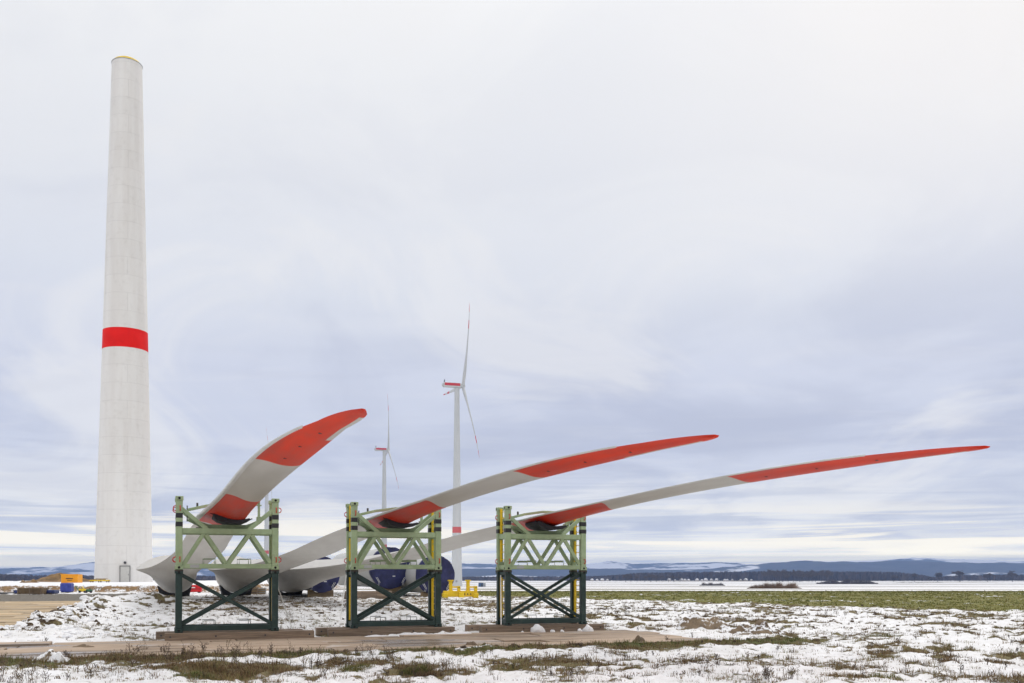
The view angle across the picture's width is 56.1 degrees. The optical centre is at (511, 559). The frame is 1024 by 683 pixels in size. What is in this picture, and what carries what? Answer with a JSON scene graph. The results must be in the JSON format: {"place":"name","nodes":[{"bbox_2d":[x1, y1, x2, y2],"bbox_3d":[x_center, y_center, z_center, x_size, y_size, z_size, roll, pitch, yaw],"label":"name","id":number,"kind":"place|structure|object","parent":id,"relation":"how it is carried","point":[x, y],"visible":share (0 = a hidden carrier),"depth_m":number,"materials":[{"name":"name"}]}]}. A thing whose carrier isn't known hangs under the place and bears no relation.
{"place":"outdoors","nodes":[
{"label":"outdoors","id":0,"kind":"place"},
{"bbox_2d":[0,580,345,592],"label":"embankment","id":1,"kind":"structure","parent":0,"point":[8,586],"depth_m":109.55,"materials":[{"name":"soil"}]},
{"bbox_2d":[20,579,38,582],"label":"soil heap","id":2,"kind":"object","parent":1,"relation":"on","point":[31,581],"visible":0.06,"depth_m":123.44,"materials":[{"name":"soil"}]},
{"bbox_2d":[36,573,91,581],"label":"soil heap","id":3,"kind":"object","parent":1,"relation":"on","point":[56,577],"visible":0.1,"depth_m":138.02,"materials":[{"name":"soil"}]},
{"bbox_2d":[61,574,82,582],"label":"site container","id":4,"kind":"object","parent":1,"relation":"on","point":[71,578],"visible":0.91,"depth_m":123.18,"materials":[{"name":"orange metal"}]},
{"bbox_2d":[89,578,109,581],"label":"pallet rack","id":5,"kind":"object","parent":1,"relation":"on","point":[99,579],"visible":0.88,"depth_m":130.67,"materials":[{"name":"yellow paint"}]},
{"bbox_2d":[94,56,152,581],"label":"concrete tower","id":6,"kind":"structure","parent":1,"relation":"on","point":[123,545],"depth_m":138.10,"materials":[{"name":"white concrete"}]},
{"bbox_2d":[119,566,129,581],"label":"door","id":7,"kind":"structure","parent":6,"relation":"in","point":[124,571],"depth_m":136.29,"materials":[{"name":"metal"}]},
{"bbox_2d":[191,585,201,592],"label":"fuel tank","id":8,"kind":"object","parent":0,"point":[196,588],"visible":0.49,"depth_m":99.56,"materials":[{"name":"red paint"}]},
{"bbox_2d":[0,580,1023,682],"bbox_3d":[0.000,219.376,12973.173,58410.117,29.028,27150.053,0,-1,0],"label":"ground","id":9,"kind":"structure","parent":0,"point":[521,674],"depth_m":32.57,"materials":[{"name":"white snow"}]},
{"bbox_2d":[17,588,47,593],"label":"board stack","id":10,"kind":"object","parent":9,"relation":"on","point":[31,590],"visible":0.91,"depth_m":94.21,"materials":[{"name":"brown wood"}]},
{"bbox_2d":[0,601,79,626],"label":"side trackway","id":11,"kind":"structure","parent":9,"relation":"on","point":[12,612],"depth_m":53.91,"materials":[{"name":"beige wood"}]},
{"bbox_2d":[32,649,70,661],"bbox_3d":[-10.353,2.215,21.568,1.950,0.398,1.300,0,-1,0],"label":"snow pile","id":12,"kind":"object","parent":9,"relation":"on","point":[50,654],"visible":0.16,"depth_m":21.47,"materials":[{"name":"white snow"}]},
{"bbox_2d":[46,590,58,593],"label":"covered pallet","id":13,"kind":"object","parent":9,"relation":"on","point":[52,591],"visible":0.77,"depth_m":95.41,"materials":[{"name":"blue paint"}]},
{"bbox_2d":[0,595,119,637],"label":"snow crumbs","id":14,"kind":"object","parent":9,"relation":"on","point":[80,604],"visible":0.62,"depth_m":36.09,"materials":[{"name":"white snow"}]},
{"bbox_2d":[60,583,73,592],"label":"covered pallet","id":15,"kind":"object","parent":9,"relation":"on","point":[67,587],"visible":0.97,"depth_m":103.41,"materials":[{"name":"blue plastic"}]},
{"bbox_2d":[75,586,85,592],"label":"hand machine","id":16,"kind":"object","parent":9,"relation":"on","point":[81,590],"visible":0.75,"depth_m":102.70,"materials":[{"name":"yellow paint"}]},
{"bbox_2d":[0,573,215,580],"bbox_3d":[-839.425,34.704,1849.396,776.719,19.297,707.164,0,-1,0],"label":"wood","id":17,"kind":"object","parent":9,"relation":"on","point":[11,577],"visible":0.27,"depth_m":1550.59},
{"bbox_2d":[157,586,191,595],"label":"root cradle","id":18,"kind":"object","parent":9,"relation":"on","point":[184,593],"visible":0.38,"depth_m":84.81,"materials":[{"name":"black rubber"}]},
{"bbox_2d":[173,670,213,679],"bbox_3d":[-6.113,2.216,18.498,0.931,0.256,0.740,0,-1,0],"label":"grass tussock","id":19,"kind":"object","parent":9,"relation":"on","point":[192,675],"depth_m":18.40,"materials":[{"name":"plant"}]},
{"bbox_2d":[188,660,232,674],"bbox_3d":[-6.093,2.179,19.471,1.055,0.398,0.833,0,-1,0],"label":"grass tussock","id":20,"kind":"object","parent":9,"relation":"on","point":[205,665],"depth_m":19.46,"materials":[{"name":"brown plant"}]},
{"bbox_2d":[156,629,301,639],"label":"timber beam","id":21,"kind":"structure","parent":9,"relation":"on","point":[160,635],"depth_m":29.32,"materials":[{"name":"wood"}]},
{"bbox_2d":[219,585,251,595],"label":"root cradle","id":22,"kind":"object","parent":9,"relation":"on","point":[223,591],"visible":0.45,"depth_m":86.95,"materials":[{"name":"black metal"}]},
{"bbox_2d":[228,664,267,675],"bbox_3d":[-5.232,2.232,19.245,1.019,0.332,0.852,0,-1,23],"label":"grass tussock","id":23,"kind":"object","parent":9,"relation":"on","point":[247,669],"depth_m":19.18,"materials":[{"name":"brown plant"}]},
{"bbox_2d":[251,587,257,593],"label":"wooden crate","id":24,"kind":"object","parent":9,"relation":"on","point":[254,590],"visible":0.53,"depth_m":92.53,"materials":[{"name":"brown wood"}]},
{"bbox_2d":[258,588,265,593],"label":"wooden crate","id":25,"kind":"object","parent":9,"relation":"on","point":[261,590],"visible":1,"depth_m":93.56,"materials":[{"name":"wood"}]},
{"bbox_2d":[264,430,271,555],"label":"wind turbine","id":26,"kind":"object","parent":9,"relation":"on","point":[266,539],"visible":0.3,"depth_m":1363.65,"materials":[{"name":"metal"}]},
{"bbox_2d":[278,590,302,595],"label":"root cradle","id":27,"kind":"object","parent":9,"relation":"on","point":[292,593],"visible":0.28,"depth_m":88.72,"materials":[{"name":"black rubber"}]},
{"bbox_2d":[306,557,339,592],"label":"cover","id":28,"kind":"object","parent":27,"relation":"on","point":[326,585],"visible":0.27,"depth_m":83.03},
{"bbox_2d":[307,590,333,596],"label":"section cradle","id":29,"kind":"object","parent":9,"relation":"on","point":[310,593],"visible":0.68,"depth_m":83.44,"materials":[{"name":"brown wood"}]},
{"bbox_2d":[312,658,350,666],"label":"grass tussock","id":30,"kind":"object","parent":9,"relation":"on","point":[337,662],"depth_m":20.77,"materials":[{"name":"plant"}]},
{"bbox_2d":[338,662,375,672],"bbox_3d":[-3.182,2.180,19.490,0.822,0.218,0.770,1,-1,-34],"label":"grass tussock","id":31,"kind":"object","parent":9,"relation":"on","point":[348,668],"depth_m":19.44,"materials":[{"name":"plant"}]},
{"bbox_2d":[0,630,714,658],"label":"trackway","id":32,"kind":"structure","parent":9,"relation":"on","point":[34,649],"depth_m":27.40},
{"bbox_2d":[73,644,93,646],"bbox_3d":[-11.452,2.354,25.768,1.690,0.172,0.910,0,-1,0],"label":"soil heap","id":33,"kind":"object","parent":32,"relation":"on","point":[83,645],"visible":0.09,"depth_m":25.78,"materials":[{"name":"soil"}]},
{"bbox_2d":[165,630,313,640],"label":"timber beam","id":34,"kind":"structure","parent":32,"relation":"on","point":[237,635],"depth_m":28.95,"materials":[{"name":"wood"}]},
{"bbox_2d":[174,569,278,632],"bbox_3d":[-8.710,1.248,29.357,3.018,1.876,1.048,0,-1,-20],"label":"stacking frame","id":35,"kind":"object","parent":34,"relation":"on","point":[271,624],"visible":1,"depth_m":29.09,"materials":[{"name":"green paint"}]},
{"bbox_2d":[172,496,281,569],"bbox_3d":[-8.660,-0.778,29.251,3.158,2.175,1.336,0,-1,-20],"label":"blade tip frame","id":36,"kind":"object","parent":35,"relation":"on","point":[228,526],"visible":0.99,"depth_m":29.08,"materials":[{"name":"green paint"}]},
{"bbox_2d":[136,408,366,592],"bbox_3d":[-17.650,0.489,49.773,4.545,3.879,82.040,0,-1,-20],"label":"turbine blade","id":37,"kind":"object","parent":36,"relation":"on","point":[261,474],"visible":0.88,"depth_m":21.36,"materials":[{"name":"plastic"}]},
{"bbox_2d":[278,587,292,628],"bbox_3d":[-7.332,1.563,31.062,0.036,1.708,1.681,0,-1,6],"label":"tie down strap","id":38,"kind":"object","parent":35,"relation":"attached to","point":[285,607],"visible":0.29,"depth_m":31.05,"materials":[{"name":"white fabric"}]},
{"bbox_2d":[365,631,470,636],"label":"swept snow","id":39,"kind":"structure","parent":32,"relation":"on","point":[441,632],"depth_m":30.87,"materials":[{"name":"white snow"}]},
{"bbox_2d":[530,624,544,631],"bbox_3d":[0.874,2.319,32.340,0.525,0.288,0.506,0,-1,0],"label":"snow lump","id":40,"kind":"object","parent":32,"relation":"on","point":[536,628],"visible":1,"depth_m":32.15,"materials":[{"name":"white snow"}]},
{"bbox_2d":[582,624,593,630],"bbox_3d":[2.608,2.351,33.005,0.402,0.246,0.412,0,-1,0],"label":"snow lump","id":41,"kind":"object","parent":32,"relation":"on","point":[587,627],"visible":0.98,"depth_m":32.85,"materials":[{"name":"white snow"}]},
{"bbox_2d":[345,596,386,598],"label":"plank","id":42,"kind":"object","parent":9,"relation":"on","point":[371,597],"visible":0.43,"depth_m":76.43,"materials":[{"name":"wood"}]},
{"bbox_2d":[357,594,384,596],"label":"plank","id":43,"kind":"object","parent":42,"relation":"on","point":[368,595],"visible":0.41,"depth_m":76.43,"materials":[{"name":"wood"}]},
{"bbox_2d":[357,591,391,593],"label":"plank","id":44,"kind":"object","parent":43,"relation":"on","point":[367,592],"visible":0.52,"depth_m":76.45,"materials":[{"name":"wood"}]},
{"bbox_2d":[315,625,433,635],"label":"timber beam","id":45,"kind":"structure","parent":9,"relation":"on","point":[319,631],"depth_m":31.36,"materials":[{"name":"wood"}]},
{"bbox_2d":[345,570,441,628],"bbox_3d":[-3.900,1.285,31.680,3.018,1.876,1.048,0,-1,-20],"label":"stacking frame","id":46,"kind":"object","parent":45,"relation":"on","point":[432,616],"visible":1,"depth_m":31.54,"materials":[{"name":"green paint"}]},
{"bbox_2d":[340,575,346,618],"bbox_3d":[-5.435,1.212,30.972,0.035,1.404,0.918,0,-1,1],"label":"tie down strap","id":47,"kind":"object","parent":46,"relation":"attached to","point":[343,597],"visible":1,"depth_m":30.95,"materials":[{"name":"white fabric"}]},
{"bbox_2d":[344,502,441,569],"bbox_3d":[-3.874,-0.741,31.641,3.158,2.175,1.480,0,-1,-20],"label":"blade tip frame","id":48,"kind":"object","parent":46,"relation":"on","point":[355,518],"visible":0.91,"depth_m":31.49,"materials":[{"name":"green paint"}]},
{"bbox_2d":[208,434,718,591],"bbox_3d":[-12.886,0.517,52.079,4.576,3.897,82.040,0,-1,-20],"label":"turbine blade","id":49,"kind":"object","parent":48,"relation":"on","point":[231,580],"visible":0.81,"depth_m":25.16,"materials":[{"name":"plastic"}]},
{"bbox_2d":[374,395,398,547],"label":"wind turbine","id":50,"kind":"object","parent":9,"relation":"on","point":[384,503],"visible":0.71,"depth_m":1199.21,"materials":[{"name":"metal"}]},
{"bbox_2d":[327,626,454,636],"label":"timber beam","id":51,"kind":"structure","parent":9,"relation":"on","point":[337,632],"depth_m":30.96,"materials":[{"name":"wood"}]},
{"bbox_2d":[384,586,400,592],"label":"section cradle","id":52,"kind":"object","parent":9,"relation":"on","point":[393,590],"visible":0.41,"depth_m":85.66,"materials":[{"name":"brown wood"}]},
{"bbox_2d":[333,547,409,588],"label":"tower section","id":53,"kind":"object","parent":52,"relation":"on","point":[389,578],"visible":0.48,"depth_m":85.07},
{"bbox_2d":[385,556,454,592],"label":"tower section","id":54,"kind":"object","parent":52,"relation":"on","point":[413,575],"visible":0.3,"depth_m":82.27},
{"bbox_2d":[395,662,433,676],"bbox_3d":[-1.920,2.180,19.252,1.014,0.359,0.739,0,-1,0],"label":"grass tussock","id":55,"kind":"object","parent":9,"relation":"on","point":[424,668],"depth_m":19.16,"materials":[{"name":"plant"}]},
{"bbox_2d":[414,668,445,676],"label":"grass tussock","id":56,"kind":"object","parent":9,"relation":"on","point":[431,673],"depth_m":18.47,"materials":[{"name":"brown plant"}]},
{"bbox_2d":[420,592,441,596],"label":"section cradle","id":57,"kind":"object","parent":9,"relation":"on","point":[424,594],"visible":0.29,"depth_m":82.22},
{"bbox_2d":[442,304,478,586],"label":"wind turbine","id":58,"kind":"object","parent":9,"relation":"on","point":[456,553],"visible":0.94,"depth_m":788.44,"materials":[{"name":"metal"}]},
{"bbox_2d":[442,580,478,597],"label":"lifting rig","id":59,"kind":"object","parent":9,"relation":"on","point":[467,592],"visible":0.99,"depth_m":79.72,"materials":[{"name":"yellow paint"}]},
{"bbox_2d":[466,641,476,644],"bbox_3d":[-1.124,2.351,26.342,0.832,0.217,0.520,0,-1,0],"label":"soil heap","id":60,"kind":"object","parent":9,"relation":"on","point":[471,643],"visible":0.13,"depth_m":26.28,"materials":[{"name":"soil"}]},
{"bbox_2d":[478,583,485,586],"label":"site hut","id":61,"kind":"object","parent":9,"relation":"on","point":[481,584],"visible":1,"depth_m":558.70,"materials":[{"name":"metal"}]},
{"bbox_2d":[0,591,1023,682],"bbox_3d":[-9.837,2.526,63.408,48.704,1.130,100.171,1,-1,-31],"label":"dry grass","id":62,"kind":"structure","parent":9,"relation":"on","point":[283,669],"depth_m":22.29,"materials":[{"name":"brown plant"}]},
{"bbox_2d":[0,591,1023,660],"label":"soil clods","id":63,"kind":"object","parent":9,"relation":"on","point":[203,656],"visible":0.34,"depth_m":40.06,"materials":[{"name":"brown soil"}]},
{"bbox_2d":[462,576,578,580],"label":"wood","id":64,"kind":"object","parent":9,"relation":"on","point":[525,578],"visible":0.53,"depth_m":2174.91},
{"bbox_2d":[465,623,587,630],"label":"timber beam","id":65,"kind":"structure","parent":9,"relation":"on","point":[471,627],"depth_m":33.03,"materials":[{"name":"wood"}]},
{"bbox_2d":[479,624,603,632],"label":"timber beam","id":66,"kind":"structure","parent":9,"relation":"on","point":[526,628],"depth_m":32.80,"materials":[{"name":"wood"}]},
{"bbox_2d":[495,570,586,625],"bbox_3d":[1.019,1.312,33.412,3.018,1.876,1.048,0,-1,-20],"label":"stacking frame","id":67,"kind":"object","parent":66,"relation":"on","point":[508,619],"visible":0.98,"depth_m":33.27,"materials":[{"name":"green paint"}]},
{"bbox_2d":[500,575,501,624],"bbox_3d":[-0.375,1.360,32.461,0.035,1.653,0.743,0,-1,-2],"label":"tie down strap","id":68,"kind":"object","parent":67,"relation":"attached to","point":[500,600],"visible":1,"depth_m":32.41,"materials":[{"name":"fabric"}]},
{"bbox_2d":[495,506,586,569],"bbox_3d":[1.045,-0.713,33.374,3.158,2.175,1.480,0,-1,-20],"label":"blade tip frame","id":69,"kind":"object","parent":67,"relation":"on","point":[522,536],"visible":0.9,"depth_m":33.22,"materials":[{"name":"green paint"}]},
{"bbox_2d":[267,446,989,591],"bbox_3d":[-8.095,0.511,53.761,4.734,3.962,82.079,0,-1,-21],"label":"turbine blade","id":70,"kind":"object","parent":69,"relation":"on","point":[308,575],"visible":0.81,"depth_m":27.86,"materials":[{"name":"plastic"}]},
{"bbox_2d":[616,665,641,670],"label":"grass tussock","id":71,"kind":"object","parent":9,"relation":"on","point":[628,667],"depth_m":19.66,"materials":[{"name":"beige plant"}]},
{"bbox_2d":[634,635,645,641],"bbox_3d":[3.676,2.332,27.773,0.780,0.299,0.416,0,-1,0],"label":"soil heap","id":72,"kind":"object","parent":9,"relation":"on","point":[641,639],"visible":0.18,"depth_m":27.72,"materials":[{"name":"soil"}]},
{"bbox_2d":[675,612,731,630],"bbox_3d":[6.936,2.232,33.869,3.900,0.751,2.080,0,-1,0],"label":"soil heap","id":73,"kind":"object","parent":9,"relation":"on","point":[694,621],"visible":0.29,"depth_m":33.52,"materials":[{"name":"soil"}]},
{"bbox_2d":[699,581,724,585],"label":"hedge","id":74,"kind":"object","parent":9,"relation":"on","point":[716,584],"visible":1,"depth_m":998.59,"materials":[{"name":"grey plant"}]},
{"bbox_2d":[729,620,788,634],"bbox_3d":[7.952,2.267,31.268,3.900,0.599,1.820,0,-1,0],"label":"soil heap","id":75,"kind":"object","parent":9,"relation":"on","point":[761,626],"visible":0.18,"depth_m":31.08,"materials":[{"name":"snow"}]},
{"bbox_2d":[586,571,932,580],"bbox_3d":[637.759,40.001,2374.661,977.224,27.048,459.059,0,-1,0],"label":"wood","id":76,"kind":"object","parent":9,"relation":"on","point":[836,576],"visible":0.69,"depth_m":2171.57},
{"bbox_2d":[747,582,801,588],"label":"hedge","id":77,"kind":"object","parent":9,"relation":"on","point":[778,586],"visible":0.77,"depth_m":239.46,"materials":[{"name":"brown plant"}]},
{"bbox_2d":[791,569,796,581],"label":"bare tree","id":78,"kind":"object","parent":9,"relation":"on","point":[793,573],"visible":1,"depth_m":1676.40,"materials":[{"name":"grey plant"}]},
{"bbox_2d":[805,571,812,577],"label":"bare tree","id":79,"kind":"object","parent":9,"relation":"on","point":[810,573],"visible":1,"depth_m":1658.49,"materials":[{"name":"grey plant"}]},
{"bbox_2d":[816,578,877,583],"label":"hedge","id":80,"kind":"object","parent":9,"relation":"on","point":[846,581],"visible":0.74,"depth_m":1298.13,"materials":[{"name":"grey plant"}]},
{"bbox_2d":[826,670,869,677],"bbox_3d":[6.327,2.169,18.064,0.875,0.204,0.751,0,-1,0],"label":"grass tussock","id":81,"kind":"object","parent":9,"relation":"on","point":[849,674],"depth_m":18.05,"materials":[{"name":"beige plant"}]},
{"bbox_2d":[856,652,903,661],"bbox_3d":[8.354,2.218,21.927,1.168,0.288,0.978,0,-1,15],"label":"grass tussock","id":82,"kind":"object","parent":9,"relation":"on","point":[885,657],"depth_m":21.89,"materials":[{"name":"brown plant"}]},
{"bbox_2d":[862,633,898,637],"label":"grass tussock","id":83,"kind":"object","parent":9,"relation":"on","point":[876,635],"depth_m":30.23,"materials":[{"name":"brown plant"}]},
{"bbox_2d":[862,672,911,680],"bbox_3d":[6.971,2.209,17.949,1.128,0.230,0.858,0,-1,0],"label":"grass tussock","id":84,"kind":"object","parent":9,"relation":"on","point":[899,678],"depth_m":17.96,"materials":[{"name":"beige plant"}]},
{"bbox_2d":[934,572,941,581],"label":"bare tree","id":85,"kind":"object","parent":9,"relation":"on","point":[938,575],"visible":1,"depth_m":1748.12,"materials":[{"name":"grey plant"}]},
{"bbox_2d":[951,570,964,577],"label":"bare tree","id":86,"kind":"object","parent":9,"relation":"on","point":[958,573],"visible":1,"depth_m":1745.10,"materials":[{"name":"grey plant"}]},
{"bbox_2d":[923,574,1023,580],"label":"wood","id":87,"kind":"object","parent":9,"relation":"on","point":[1005,577],"visible":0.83,"depth_m":2169.53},
{"bbox_2d":[983,573,992,581],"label":"bare tree","id":88,"kind":"object","parent":9,"relation":"on","point":[988,575],"visible":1,"depth_m":1745.60,"materials":[{"name":"grey plant"}]},
{"bbox_2d":[984,658,1012,663],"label":"grass tussock","id":89,"kind":"object","parent":9,"relation":"on","point":[998,661],"depth_m":21.61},
{"bbox_2d":[1008,571,1016,581],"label":"bare tree","id":90,"kind":"object","parent":9,"relation":"on","point":[1010,573],"visible":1,"depth_m":1748.63,"materials":[{"name":"grey plant"}]},
{"bbox_2d":[0,558,1023,575],"bbox_3d":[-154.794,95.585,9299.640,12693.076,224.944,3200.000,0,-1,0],"label":"hills","id":91,"kind":"structure","parent":0,"point":[85,569],"depth_m":8953.06,"materials":[{"name":"blue plant"}]},
{"bbox_2d":[0,0,1023,568],"label":"sky","id":92,"kind":"structure","parent":0,"point":[787,232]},
{"bbox_2d":[462,560,1023,576],"bbox_3d":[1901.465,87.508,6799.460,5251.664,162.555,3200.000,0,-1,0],"label":"hills","id":93,"kind":"structure","parent":0,"point":[929,568],"depth_m":6390.01,"materials":[{"name":"blue plant"}]},
{"bbox_2d":[477,590,1023,611],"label":"field grass","id":94,"kind":"structure","parent":0,"point":[837,592],"depth_m":82.11,"materials":[{"name":"green plant"}]}
]}

